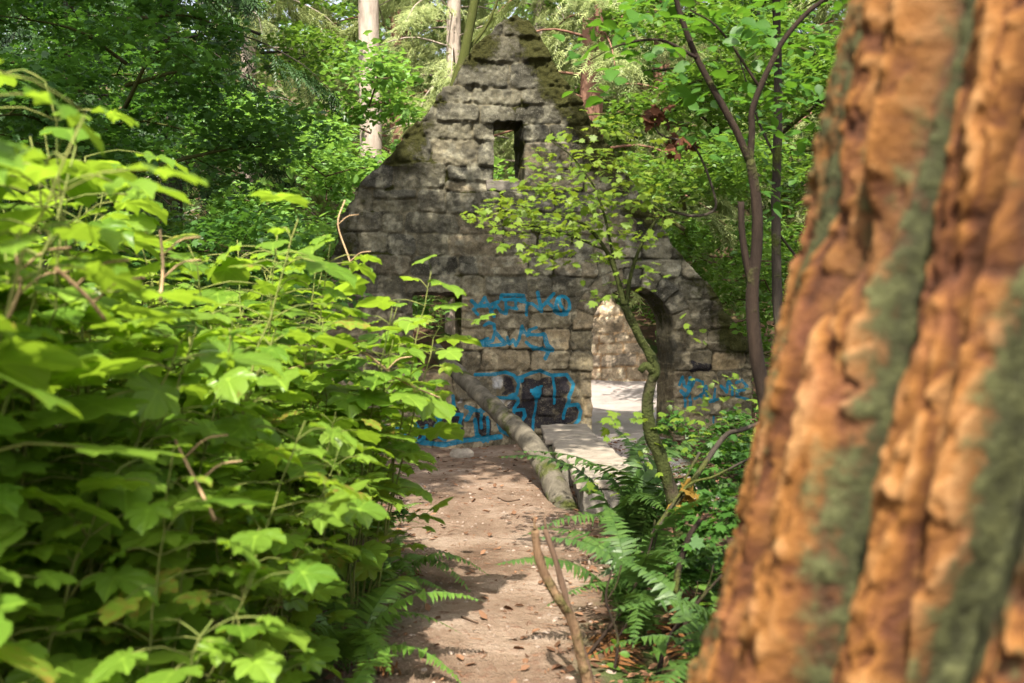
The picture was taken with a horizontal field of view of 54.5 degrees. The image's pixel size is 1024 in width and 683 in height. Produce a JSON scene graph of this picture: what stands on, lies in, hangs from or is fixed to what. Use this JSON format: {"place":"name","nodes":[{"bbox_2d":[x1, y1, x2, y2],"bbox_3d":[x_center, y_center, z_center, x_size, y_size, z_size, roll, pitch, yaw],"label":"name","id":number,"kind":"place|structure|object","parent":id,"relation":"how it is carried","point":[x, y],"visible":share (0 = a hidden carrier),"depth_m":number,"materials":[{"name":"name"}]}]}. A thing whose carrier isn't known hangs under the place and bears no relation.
{"place":"outdoors","nodes":[
{"label":"outdoors","id":0,"kind":"place"},
{"bbox_2d":[8,49,824,682],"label":"ground","id":1,"kind":"structure","parent":0,"point":[648,333],"depth_m":8.08,"materials":[{"name":"soil"}]},
{"bbox_2d":[0,260,68,482],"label":"thimbleberry shrub","id":2,"kind":"object","parent":1,"relation":"on","point":[28,268],"visible":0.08,"depth_m":3.16,"materials":[{"name":"green plant"}]},
{"bbox_2d":[0,0,155,160],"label":"broadleaf tree","id":3,"kind":"object","parent":1,"relation":"on","point":[68,66],"visible":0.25,"depth_m":11.24,"materials":[{"name":"green plant"}]},
{"bbox_2d":[3,210,180,451],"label":"thimbleberry shrub","id":4,"kind":"object","parent":1,"relation":"on","point":[40,242],"visible":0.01,"depth_m":5.26,"materials":[{"name":"green plant"}]},
{"bbox_2d":[0,179,196,327],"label":"leafy bush","id":5,"kind":"object","parent":1,"relation":"on","point":[170,223],"visible":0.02,"depth_m":11.24,"materials":[{"name":"green plant"}]},
{"bbox_2d":[0,60,208,682],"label":"thimbleberry shrub","id":6,"kind":"object","parent":1,"relation":"on","point":[26,362],"visible":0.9,"depth_m":2.08,"materials":[{"name":"green plant"}]},
{"bbox_2d":[0,174,208,501],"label":"thimbleberry shrub","id":7,"kind":"object","parent":1,"relation":"on","point":[144,202],"visible":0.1,"depth_m":3.52,"materials":[{"name":"green plant"}]},
{"bbox_2d":[0,400,223,682],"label":"thimbleberry shrub","id":8,"kind":"object","parent":1,"relation":"on","point":[128,578],"visible":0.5,"depth_m":2.44,"materials":[{"name":"green plant"}]},
{"bbox_2d":[0,0,252,290],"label":"broadleaf tree","id":9,"kind":"object","parent":1,"relation":"on","point":[133,104],"visible":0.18,"depth_m":12.38,"materials":[{"name":"green plant"}]},
{"bbox_2d":[0,0,280,395],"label":"conifer","id":10,"kind":"object","parent":1,"relation":"on","point":[8,38],"visible":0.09,"depth_m":17.23,"materials":[{"name":"green plant"}]},
{"bbox_2d":[42,1,241,181],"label":"broadleaf tree","id":11,"kind":"object","parent":1,"relation":"on","point":[110,91],"visible":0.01,"depth_m":24.21,"materials":[{"name":"green plant"}]},
{"bbox_2d":[0,160,284,671],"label":"thimbleberry shrub","id":12,"kind":"object","parent":1,"relation":"on","point":[152,398],"visible":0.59,"depth_m":2.62,"materials":[{"name":"green plant"}]},
{"bbox_2d":[8,247,70,318],"bbox_3d":[-1.126,-0.143,2.347,0.155,0.182,0.108,0,1,0],"label":"dry cane","id":13,"kind":"object","parent":12,"relation":"on","point":[20,291],"visible":0.7,"depth_m":2.35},
{"bbox_2d":[53,259,145,320],"bbox_3d":[-0.937,-0.117,2.265,0.194,0.142,0.071,-1,1,-25],"label":"dry cane","id":14,"kind":"object","parent":12,"relation":"attached to","point":[68,279],"visible":0.86,"depth_m":2.25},
{"bbox_2d":[12,615,284,682],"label":"thimbleberry shrub","id":15,"kind":"object","parent":1,"relation":"on","point":[123,661],"visible":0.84,"depth_m":2.26,"materials":[{"name":"green plant"}]},
{"bbox_2d":[16,400,281,677],"bbox_3d":[-1.366,0.903,3.186,1.097,1.385,1.295,1,2,38],"label":"thimbleberry shrub","id":16,"kind":"object","parent":1,"relation":"on","point":[201,560],"visible":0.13,"depth_m":3.14,"materials":[{"name":"green plant"}]},
{"bbox_2d":[85,210,234,369],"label":"leafy bush","id":17,"kind":"object","parent":1,"relation":"on","point":[199,252],"visible":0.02,"depth_m":13.38,"materials":[{"name":"green plant"}]},
{"bbox_2d":[6,616,327,682],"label":"thimbleberry shrub","id":18,"kind":"object","parent":1,"relation":"on","point":[250,647],"visible":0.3,"depth_m":2.80,"materials":[{"name":"green plant"}]},
{"bbox_2d":[0,69,358,665],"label":"thimbleberry shrub","id":19,"kind":"object","parent":1,"relation":"on","point":[237,382],"visible":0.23,"depth_m":3.19,"materials":[{"name":"green plant"}]},
{"bbox_2d":[158,229,201,300],"bbox_3d":[-1.022,-0.236,3.063,0.127,0.224,0.114,0,1,-18],"label":"dry cane","id":20,"kind":"object","parent":19,"relation":"attached to","point":[163,275],"visible":0.97,"depth_m":3.05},
{"bbox_2d":[13,0,348,363],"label":"conifer","id":21,"kind":"object","parent":1,"relation":"on","point":[243,6],"visible":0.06,"depth_m":20.83,"materials":[{"name":"green plant"}]},
{"bbox_2d":[53,243,310,455],"bbox_3d":[-1.615,0.496,4.598,1.478,1.916,1.394,1,2,38],"label":"thimbleberry shrub","id":22,"kind":"object","parent":1,"relation":"on","point":[182,268],"visible":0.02,"depth_m":4.38,"materials":[{"name":"green plant"}]},
{"bbox_2d":[119,281,250,381],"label":"thimbleberry shrub","id":23,"kind":"object","parent":1,"relation":"on","point":[187,285],"visible":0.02,"depth_m":6.96,"materials":[{"name":"green plant"}]},
{"bbox_2d":[0,394,370,682],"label":"thimbleberry shrub","id":24,"kind":"object","parent":1,"relation":"on","point":[175,551],"visible":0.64,"depth_m":2.52,"materials":[{"name":"green plant"}]},
{"bbox_2d":[174,434,241,520],"bbox_3d":[-0.824,0.360,2.686,0.181,0.218,0.097,1,2,36],"label":"dry cane","id":25,"kind":"object","parent":24,"relation":"on","point":[202,494],"visible":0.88,"depth_m":2.66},
{"bbox_2d":[0,0,372,310],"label":"broadleaf tree","id":26,"kind":"object","parent":1,"relation":"on","point":[181,54],"visible":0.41,"depth_m":9.30,"materials":[{"name":"green plant"}]},
{"bbox_2d":[58,233,383,668],"bbox_3d":[-1.137,0.532,4.430,1.414,2.123,1.579,1,2,35],"label":"thimbleberry shrub","id":27,"kind":"object","parent":1,"relation":"on","point":[219,274],"visible":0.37,"depth_m":4.25,"materials":[{"name":"green plant"}]},
{"bbox_2d":[78,389,390,682],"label":"thimbleberry shrub","id":28,"kind":"object","parent":1,"relation":"on","point":[319,516],"visible":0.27,"depth_m":3.28,"materials":[{"name":"green plant"}]},
{"bbox_2d":[124,83,359,310],"bbox_3d":[-4.110,-1.412,16.679,3.976,5.677,3.943,1,1,25],"label":"leafy bush","id":29,"kind":"object","parent":1,"relation":"on","point":[220,204],"visible":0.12,"depth_m":16.12,"materials":[{"name":"green plant"}]},
{"bbox_2d":[127,0,358,274],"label":"conifer","id":30,"kind":"object","parent":1,"relation":"on","point":[291,9],"visible":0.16,"depth_m":29.71,"materials":[{"name":"green plant"}]},
{"bbox_2d":[142,268,351,561],"bbox_3d":[-1.533,0.526,5.531,1.354,1.909,1.390,-1,2,-43],"label":"thimbleberry shrub","id":31,"kind":"object","parent":1,"relation":"on","point":[284,301],"visible":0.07,"depth_m":5.54,"materials":[{"name":"green plant"}]},
{"bbox_2d":[113,394,400,669],"bbox_3d":[-1.016,0.878,4.130,1.268,1.374,1.039,-1,1,-26],"label":"thimbleberry shrub","id":32,"kind":"object","parent":1,"relation":"on","point":[335,420],"visible":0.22,"depth_m":4.04,"materials":[{"name":"green plant"}]},
{"bbox_2d":[190,549,357,682],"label":"thimbleberry shrub","id":33,"kind":"object","parent":1,"relation":"on","point":[303,613],"visible":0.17,"depth_m":3.84,"materials":[{"name":"green plant"}]},
{"bbox_2d":[218,428,349,623],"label":"thimbleberry shrub","id":34,"kind":"object","parent":1,"relation":"on","point":[340,562],"visible":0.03,"depth_m":4.54,"materials":[{"name":"green plant"}]},
{"bbox_2d":[178,0,400,198],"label":"broadleaf tree","id":35,"kind":"object","parent":1,"relation":"on","point":[323,48],"visible":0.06,"depth_m":23.33,"materials":[{"name":"green plant"}]},
{"bbox_2d":[270,323,373,441],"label":"thimbleberry shrub","id":36,"kind":"object","parent":1,"relation":"on","point":[323,403],"visible":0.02,"depth_m":6.67,"materials":[{"name":"green plant"}]},
{"bbox_2d":[230,112,450,328],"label":"leafy bush","id":37,"kind":"object","parent":1,"relation":"on","point":[372,164],"visible":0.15,"depth_m":15.45,"materials":[{"name":"green plant"}]},
{"bbox_2d":[266,330,428,579],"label":"thimbleberry shrub","id":38,"kind":"object","parent":1,"relation":"on","point":[406,491],"visible":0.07,"depth_m":5.68,"materials":[{"name":"green plant"}]},
{"bbox_2d":[292,403,417,538],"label":"thimbleberry shrub","id":39,"kind":"object","parent":1,"relation":"on","point":[358,469],"visible":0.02,"depth_m":6.26,"materials":[{"name":"green plant"}]},
{"bbox_2d":[263,477,453,630],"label":"thimbleberry shrub","id":40,"kind":"object","parent":1,"relation":"on","point":[363,572],"visible":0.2,"depth_m":5.02,"materials":[{"name":"green plant"}]},
{"bbox_2d":[224,254,495,638],"bbox_3d":[-0.791,0.586,5.021,1.224,2.012,1.593,-1,1,-28],"label":"thimbleberry shrub","id":41,"kind":"object","parent":1,"relation":"on","point":[416,400],"visible":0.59,"depth_m":4.71,"materials":[{"name":"green plant"}]},
{"bbox_2d":[337,200,370,268],"bbox_3d":[-0.877,-0.560,5.487,0.144,0.455,0.154,-1,2,-37],"label":"dry cane","id":42,"kind":"object","parent":41,"relation":"attached to","point":[338,223],"visible":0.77,"depth_m":5.47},
{"bbox_2d":[288,340,439,398],"bbox_3d":[-0.679,0.130,4.501,0.725,0.274,0.024,0,1,-17],"label":"dry cane","id":43,"kind":"object","parent":41,"relation":"on","point":[372,358],"visible":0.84,"depth_m":4.52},
{"bbox_2d":[314,469,417,534],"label":"bush","id":44,"kind":"object","parent":1,"relation":"on","point":[403,512],"visible":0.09,"depth_m":6.43,"materials":[{"name":"green plant"}]},
{"bbox_2d":[342,655,398,682],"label":"sword fern","id":45,"kind":"object","parent":1,"relation":"on","point":[361,676],"visible":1,"depth_m":3.74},
{"bbox_2d":[358,0,387,176],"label":"bare trunk tree","id":46,"kind":"object","parent":1,"relation":"on","point":[368,16],"visible":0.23,"depth_m":25.13,"materials":[{"name":"beige plant"}]},
{"bbox_2d":[303,566,447,608],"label":"sword fern","id":47,"kind":"object","parent":1,"relation":"on","point":[387,576],"visible":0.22,"depth_m":5.41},
{"bbox_2d":[281,580,481,682],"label":"sword fern","id":48,"kind":"object","parent":1,"relation":"on","point":[360,640],"visible":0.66,"depth_m":4.44,"materials":[{"name":"plant"}]},
{"bbox_2d":[346,503,421,550],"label":"sword fern","id":49,"kind":"object","parent":1,"relation":"on","point":[392,521],"visible":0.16,"depth_m":6.92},
{"bbox_2d":[257,0,512,204],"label":"conifer","id":50,"kind":"object","parent":1,"relation":"on","point":[421,62],"visible":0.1,"depth_m":33.03,"materials":[{"name":"green plant"}]},
{"bbox_2d":[265,30,514,250],"bbox_3d":[-2.421,-2.579,20.832,5.351,7.705,5.396,0,1,-8],"label":"leafy bush","id":51,"kind":"object","parent":1,"relation":"on","point":[377,65],"visible":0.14,"depth_m":20.73,"materials":[{"name":"green plant"}]},
{"bbox_2d":[17,364,769,669],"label":"undergrowth","id":52,"kind":"object","parent":1,"relation":"on","point":[661,649],"depth_m":4.62,"materials":[{"name":"green plant"}]},
{"bbox_2d":[339,536,487,594],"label":"sword fern","id":53,"kind":"object","parent":1,"relation":"on","point":[402,563],"visible":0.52,"depth_m":5.88,"materials":[{"name":"plant"}]},
{"bbox_2d":[4,0,847,221],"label":"woodland","id":54,"kind":"object","parent":1,"relation":"on","point":[347,14],"visible":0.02,"depth_m":40.86,"materials":[{"name":"green plant"}]},
{"bbox_2d":[329,0,562,334],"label":"conifer","id":55,"kind":"object","parent":1,"relation":"on","point":[454,28],"visible":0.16,"depth_m":26.48,"materials":[{"name":"green plant"}]},
{"bbox_2d":[203,444,696,682],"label":"fallen needles","id":56,"kind":"object","parent":1,"relation":"on","point":[526,595],"visible":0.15,"depth_m":5.39,"materials":[{"name":"brown plant"}]},
{"bbox_2d":[413,0,498,296],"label":"leaning tree","id":57,"kind":"object","parent":1,"relation":"on","point":[468,43],"visible":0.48,"depth_m":19.80,"materials":[{"name":"brown plant"}]},
{"bbox_2d":[206,439,741,682],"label":"leaf litter","id":58,"kind":"object","parent":1,"relation":"on","point":[524,660],"visible":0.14,"depth_m":5.42,"materials":[{"name":"plant"}]},
{"bbox_2d":[292,14,752,447],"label":"ruined gable wall","id":59,"kind":"structure","parent":1,"relation":"on","point":[423,186],"depth_m":12.66,"materials":[{"name":"stone"}]},
{"bbox_2d":[430,0,648,179],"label":"conifer","id":60,"kind":"object","parent":1,"relation":"on","point":[541,21],"visible":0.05,"depth_m":32.10,"materials":[{"name":"green plant"}]},
{"bbox_2d":[531,515,594,682],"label":"snapped stems","id":61,"kind":"object","parent":1,"relation":"on","point":[562,601],"visible":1,"depth_m":4.16,"materials":[{"name":"brown plant"}]},
{"bbox_2d":[541,424,635,517],"bbox_3d":[0.719,1.246,10.225,0.655,0.408,4.538,0,1,-3],"label":"stone ledge","id":62,"kind":"object","parent":1,"relation":"on","point":[583,441],"visible":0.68,"depth_m":9.52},
{"bbox_2d":[424,0,783,324],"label":"conifer","id":63,"kind":"object","parent":1,"relation":"on","point":[589,76],"visible":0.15,"depth_m":22.61,"materials":[{"name":"green plant"}]},
{"bbox_2d":[460,109,758,586],"bbox_3d":[0.685,0.042,6.200,2.031,3.115,1.869,0,1,0],"label":"vine maple","id":64,"kind":"object","parent":1,"relation":"on","point":[647,421],"visible":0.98,"depth_m":5.98,"materials":[{"name":"green plant"}]},
{"bbox_2d":[641,104,716,216],"bbox_3d":[0.997,-1.083,5.955,0.446,0.673,0.294,0,1,16],"label":"dead leaf spray","id":65,"kind":"object","parent":64,"relation":"hanging from","point":[655,111],"visible":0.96,"depth_m":5.97,"materials":[{"name":"brown plant"}]},
{"bbox_2d":[495,494,727,671],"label":"sword fern","id":66,"kind":"object","parent":1,"relation":"on","point":[628,578],"visible":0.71,"depth_m":4.70,"materials":[{"name":"plant"}]},
{"bbox_2d":[605,565,633,672],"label":"dead twig","id":67,"kind":"object","parent":1,"relation":"on","point":[617,636],"visible":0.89,"depth_m":4.49,"materials":[{"name":"wood"}]},
{"bbox_2d":[498,429,741,567],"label":"sword fern","id":68,"kind":"object","parent":1,"relation":"on","point":[635,510],"visible":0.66,"depth_m":6.49,"materials":[{"name":"plant"}]},
{"bbox_2d":[587,520,657,654],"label":"dead twig","id":69,"kind":"object","parent":1,"relation":"on","point":[600,639],"visible":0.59,"depth_m":4.68,"materials":[{"name":"wood"}]},
{"bbox_2d":[501,0,768,196],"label":"broadleaf tree","id":70,"kind":"object","parent":1,"relation":"on","point":[649,81],"visible":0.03,"depth_m":24.78,"materials":[{"name":"green plant"}]},
{"bbox_2d":[495,0,798,257],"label":"conifer","id":71,"kind":"object","parent":1,"relation":"on","point":[658,58],"visible":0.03,"depth_m":29.62,"materials":[{"name":"green plant"}]},
{"bbox_2d":[584,558,711,682],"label":"sword fern","id":72,"kind":"object","parent":1,"relation":"on","point":[685,605],"visible":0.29,"depth_m":4.00,"materials":[{"name":"plant"}]},
{"bbox_2d":[596,535,730,611],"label":"sword fern","id":73,"kind":"object","parent":1,"relation":"on","point":[671,563],"visible":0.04,"depth_m":5.49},
{"bbox_2d":[621,535,724,630],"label":"sword fern","id":74,"kind":"object","parent":1,"relation":"on","point":[713,589],"visible":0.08,"depth_m":5.15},
{"bbox_2d":[630,162,727,291],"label":"leafy bush","id":75,"kind":"object","parent":1,"relation":"on","point":[704,238],"visible":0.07,"depth_m":23.19,"materials":[{"name":"green plant"}]},
{"bbox_2d":[617,215,741,323],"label":"leafy bush","id":76,"kind":"object","parent":1,"relation":"on","point":[673,231],"visible":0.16,"depth_m":20.66,"materials":[{"name":"green plant"}]},
{"bbox_2d":[624,479,738,597],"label":"bush","id":77,"kind":"object","parent":1,"relation":"on","point":[705,533],"visible":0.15,"depth_m":4.83,"materials":[{"name":"green plant"}]},
{"bbox_2d":[643,410,721,457],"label":"bush","id":78,"kind":"object","parent":1,"relation":"on","point":[670,443],"visible":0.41,"depth_m":9.44,"materials":[{"name":"green plant"}]},
{"bbox_2d":[615,422,757,625],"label":"dead branch","id":79,"kind":"object","parent":1,"relation":"on","point":[678,499],"visible":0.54,"depth_m":5.62,"materials":[{"name":"wood"}]},
{"bbox_2d":[667,451,705,513],"bbox_3d":[0.979,0.799,5.557,0.212,0.383,0.322,0,1,0],"label":"withered leaf bunch","id":80,"kind":"object","parent":79,"relation":"hanging from","point":[690,496],"visible":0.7,"depth_m":5.51,"materials":[{"name":"brown plant"}]},
{"bbox_2d":[673,519,701,657],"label":"dead twig","id":81,"kind":"object","parent":1,"relation":"on","point":[682,554],"visible":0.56,"depth_m":4.61,"materials":[{"name":"wood"}]},
{"bbox_2d":[656,565,722,674],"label":"dead twig","id":82,"kind":"object","parent":1,"relation":"on","point":[678,625],"visible":0.68,"depth_m":4.48,"materials":[{"name":"wood"}]},
{"bbox_2d":[648,434,750,527],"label":"bush","id":83,"kind":"object","parent":1,"relation":"on","point":[734,456],"visible":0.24,"depth_m":6.22,"materials":[{"name":"green plant"}]},
{"bbox_2d":[552,0,848,412],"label":"forked sapling","id":84,"kind":"object","parent":1,"relation":"on","point":[747,147],"visible":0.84,"depth_m":5.36,"materials":[{"name":"green plant"}]},
{"bbox_2d":[578,0,837,169],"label":"broadleaf tree","id":85,"kind":"object","parent":1,"relation":"on","point":[723,124],"visible":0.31,"depth_m":18.73,"materials":[{"name":"green plant"}]},
{"bbox_2d":[588,0,835,231],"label":"broadleaf tree","id":86,"kind":"object","parent":1,"relation":"on","point":[721,174],"visible":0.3,"depth_m":15.41,"materials":[{"name":"green plant"}]},
{"bbox_2d":[681,407,753,456],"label":"bush","id":87,"kind":"object","parent":1,"relation":"on","point":[723,429],"visible":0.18,"depth_m":9.70,"materials":[{"name":"green plant"}]},
{"bbox_2d":[699,437,750,495],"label":"bush","id":88,"kind":"object","parent":1,"relation":"on","point":[747,445],"visible":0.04,"depth_m":7.27,"materials":[{"name":"green plant"}]},
{"bbox_2d":[701,424,753,484],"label":"bush","id":89,"kind":"object","parent":1,"relation":"on","point":[743,437],"visible":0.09,"depth_m":8.40,"materials":[{"name":"green plant"}]},
{"bbox_2d":[655,215,804,362],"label":"leafy bush","id":90,"kind":"object","parent":1,"relation":"on","point":[789,234],"visible":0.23,"depth_m":15.06,"materials":[{"name":"green plant"}]},
{"bbox_2d":[616,0,846,175],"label":"broadleaf tree","id":91,"kind":"object","parent":1,"relation":"on","point":[824,70],"visible":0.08,"depth_m":14.66,"materials":[{"name":"green plant"}]},
{"bbox_2d":[660,163,802,294],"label":"leafy bush","id":92,"kind":"object","parent":1,"relation":"on","point":[747,225],"visible":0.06,"depth_m":24.99,"materials":[{"name":"green plant"}]},
{"bbox_2d":[736,402,758,421],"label":"bush","id":93,"kind":"object","parent":1,"relation":"on","point":[748,417],"visible":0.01,"depth_m":10.26,"materials":[{"name":"green plant"}]},
{"bbox_2d":[671,0,834,218],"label":"broadleaf tree","id":94,"kind":"object","parent":1,"relation":"on","point":[794,194],"visible":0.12,"depth_m":27.16,"materials":[{"name":"green plant"}]},
{"bbox_2d":[672,0,842,234],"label":"conifer","id":95,"kind":"object","parent":1,"relation":"on","point":[767,10],"visible":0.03,"depth_m":35.19,"materials":[{"name":"green plant"}]},
{"bbox_2d":[726,239,800,333],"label":"leafy bush","id":96,"kind":"object","parent":1,"relation":"on","point":[786,261],"visible":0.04,"depth_m":11.90,"materials":[{"name":"green plant"}]},
{"bbox_2d":[740,0,795,336],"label":"slender tree","id":97,"kind":"object","parent":1,"relation":"on","point":[776,239],"visible":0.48,"depth_m":9.94,"materials":[{"name":"brown plant"}]},
{"bbox_2d":[721,0,845,234],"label":"conifer","id":98,"kind":"object","parent":1,"relation":"on","point":[822,15],"visible":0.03,"depth_m":29.98,"materials":[{"name":"green plant"}]},
{"bbox_2d":[686,0,1023,682],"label":"conifer tree","id":99,"kind":"object","parent":1,"relation":"on","point":[878,533],"visible":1,"depth_m":1.31,"materials":[{"name":"orange plant"}]},
{"bbox_2d":[5,0,842,59],"label":"sky","id":100,"kind":"structure","parent":0,"point":[339,1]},
{"bbox_2d":[342,444,613,682],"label":"path","id":101,"kind":"structure","parent":0,"point":[497,644],"depth_m":6.09,"materials":[{"name":"soil"}]},
{"bbox_2d":[450,448,473,457],"bbox_3d":[-0.598,1.319,11.633,0.264,0.148,0.197,3,5,-34],"label":"loose stone","id":102,"kind":"object","parent":101,"relation":"on","point":[461,453],"visible":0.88,"depth_m":11.57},
{"bbox_2d":[461,615,478,622],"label":"fallen twig","id":103,"kind":"object","parent":101,"relation":"on","point":[466,618],"visible":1,"depth_m":5.21,"materials":[{"name":"wood"}]},
{"bbox_2d":[429,343,578,509],"bbox_3d":[-0.122,0.819,10.367,0.422,1.514,4.392,0,1,-19],"label":"leaning log","id":104,"kind":"object","parent":101,"relation":"on","point":[526,437],"visible":0.75,"depth_m":9.89,"materials":[{"name":"wood"}]},
{"bbox_2d":[315,440,696,682],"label":"grit","id":105,"kind":"object","parent":101,"relation":"on","point":[535,637],"visible":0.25,"depth_m":6.37,"materials":[{"name":"gravel"}]},
{"bbox_2d":[591,380,752,507],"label":"stone floor","id":106,"kind":"structure","parent":0,"point":[623,399],"depth_m":16.49,"materials":[{"name":"stone"}]},
{"bbox_2d":[591,296,649,381],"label":"stone wall","id":107,"kind":"structure","parent":106,"relation":"on","point":[617,352],"depth_m":19.66,"materials":[{"name":"stone"}]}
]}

